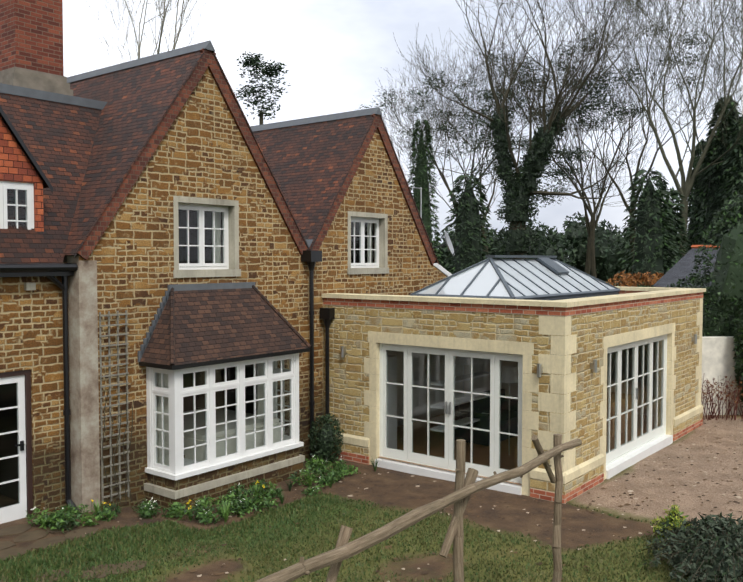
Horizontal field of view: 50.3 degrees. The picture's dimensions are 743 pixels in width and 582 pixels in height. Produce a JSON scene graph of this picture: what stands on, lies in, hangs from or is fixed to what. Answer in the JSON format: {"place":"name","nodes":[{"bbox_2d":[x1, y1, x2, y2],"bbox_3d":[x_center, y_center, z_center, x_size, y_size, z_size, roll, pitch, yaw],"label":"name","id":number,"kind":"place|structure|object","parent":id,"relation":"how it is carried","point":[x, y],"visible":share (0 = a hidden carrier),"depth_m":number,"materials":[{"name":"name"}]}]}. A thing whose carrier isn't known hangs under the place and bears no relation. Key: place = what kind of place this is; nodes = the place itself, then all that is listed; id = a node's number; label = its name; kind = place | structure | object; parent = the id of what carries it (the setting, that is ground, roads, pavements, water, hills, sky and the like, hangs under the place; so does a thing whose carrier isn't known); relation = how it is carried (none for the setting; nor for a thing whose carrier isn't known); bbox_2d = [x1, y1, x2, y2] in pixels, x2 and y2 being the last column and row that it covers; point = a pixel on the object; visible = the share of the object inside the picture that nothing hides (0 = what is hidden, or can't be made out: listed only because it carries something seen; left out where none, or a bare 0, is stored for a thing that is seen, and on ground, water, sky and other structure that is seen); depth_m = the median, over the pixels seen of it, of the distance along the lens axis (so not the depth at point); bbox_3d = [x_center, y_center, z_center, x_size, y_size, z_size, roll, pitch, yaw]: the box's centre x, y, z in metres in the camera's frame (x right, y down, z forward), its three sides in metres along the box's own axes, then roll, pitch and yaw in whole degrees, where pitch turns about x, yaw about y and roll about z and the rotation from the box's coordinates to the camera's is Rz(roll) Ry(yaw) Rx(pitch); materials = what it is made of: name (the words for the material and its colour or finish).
{"place":"outdoors","nodes":[
{"label":"outdoors","id":0,"kind":"place"},
{"bbox_2d":[0,48,435,523],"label":"house","id":1,"kind":"structure","parent":0,"point":[197,198],"depth_m":12.89,"materials":[{"name":"stone"}]},
{"bbox_2d":[0,0,451,276],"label":"house roof","id":2,"kind":"structure","parent":1,"relation":"on","point":[82,139],"depth_m":13.81,"materials":[{"name":"brown tile"}]},
{"bbox_2d":[46,187,460,510],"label":"wall fixtures","id":3,"kind":"object","parent":1,"relation":"attached to","point":[311,258],"visible":0.96,"depth_m":12.21,"materials":[{"name":"black metal"}]},
{"bbox_2d":[433,266,447,282],"bbox_3d":[0.186,1.001,22.383,4.100,4.800,3.250,2,3,38],"label":"house lean to","id":4,"kind":"object","parent":1,"relation":"attached to","point":[438,274],"depth_m":21.00,"materials":[{"name":"beige stone"}]},
{"bbox_2d":[0,492,695,581],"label":"lawn grass","id":5,"kind":"structure","parent":0,"point":[177,530],"depth_m":10.56,"materials":[{"name":"green plant"}]},
{"bbox_2d":[0,415,742,581],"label":"ground","id":6,"kind":"structure","parent":0,"point":[659,493],"depth_m":12.26,"materials":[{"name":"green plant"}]},
{"bbox_2d":[0,515,146,581],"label":"stepping stones","id":7,"kind":"object","parent":6,"relation":"on","point":[5,549],"depth_m":10.54,"materials":[{"name":"stone"}]},
{"bbox_2d":[25,193,742,581],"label":"shrubs","id":8,"kind":"object","parent":6,"relation":"on","point":[715,533],"visible":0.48,"depth_m":12.31,"materials":[{"name":"green plant"}]},
{"bbox_2d":[43,414,742,581],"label":"ground debris","id":9,"kind":"object","parent":6,"relation":"on","point":[427,572],"visible":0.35,"depth_m":12.66,"materials":[{"name":"brown plant"}]},
{"bbox_2d":[255,434,581,581],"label":"wooden fence","id":10,"kind":"object","parent":6,"relation":"on","point":[467,486],"visible":1,"depth_m":6.88,"materials":[{"name":"brown wood"}]},
{"bbox_2d":[320,286,705,503],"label":"orangery","id":11,"kind":"structure","parent":6,"relation":"on","point":[418,385],"depth_m":15.11,"materials":[{"name":"stone"}]},
{"bbox_2d":[410,255,620,299],"bbox_3d":[3.307,-0.160,17.241,2.380,1.232,5.280,2,3,38],"label":"roof lantern","id":12,"kind":"object","parent":11,"relation":"on","point":[540,277],"visible":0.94,"depth_m":15.98,"materials":[{"name":"grey"}]},
{"bbox_2d":[62,0,742,256],"label":"sky","id":13,"kind":"structure","parent":0,"point":[334,53],"materials":[{"name":"white"}]},
{"label":"ground","id":14,"kind":"structure","parent":0,"visible":0},
{"bbox_2d":[79,0,205,69],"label":"pale bare tree","id":15,"kind":"object","parent":14,"relation":"on","point":[176,36],"visible":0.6,"depth_m":50.10,"materials":[{"name":"brown plant"}]},
{"bbox_2d":[138,282,310,510],"bbox_3d":[-3.793,1.770,14.687,4.382,3.880,3.310,2,3,38],"label":"bay window","id":16,"kind":"structure","parent":14,"relation":"on","point":[213,405],"depth_m":13.32,"materials":[{"name":"wood"}]},
{"bbox_2d":[234,21,742,286],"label":"evergreen trees","id":17,"kind":"object","parent":14,"relation":"on","point":[662,192],"visible":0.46,"depth_m":44.23,"materials":[{"name":"green plant"}]},
{"bbox_2d":[317,107,742,581],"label":"shrubs","id":18,"kind":"object","parent":14,"relation":"on","point":[722,258],"visible":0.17,"depth_m":38.76,"materials":[{"name":"green plant"}]},
{"bbox_2d":[393,0,686,258],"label":"ivy tree","id":19,"kind":"object","parent":14,"relation":"on","point":[519,174],"visible":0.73,"depth_m":44.40,"materials":[{"name":"green plant"}]},
{"bbox_2d":[360,0,742,274],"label":"bare trees","id":20,"kind":"object","parent":14,"relation":"on","point":[587,223],"visible":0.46,"depth_m":60.17,"materials":[{"name":"brown plant"}]},
{"bbox_2d":[542,0,742,255],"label":"beech tree","id":21,"kind":"object","parent":14,"relation":"on","point":[684,188],"visible":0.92,"depth_m":40.52,"materials":[{"name":"brown plant"}]},
{"bbox_2d":[653,245,742,414],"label":"outbuilding","id":22,"kind":"structure","parent":14,"relation":"on","point":[718,360],"depth_m":20.24,"materials":[{"name":"paint"}]}
]}

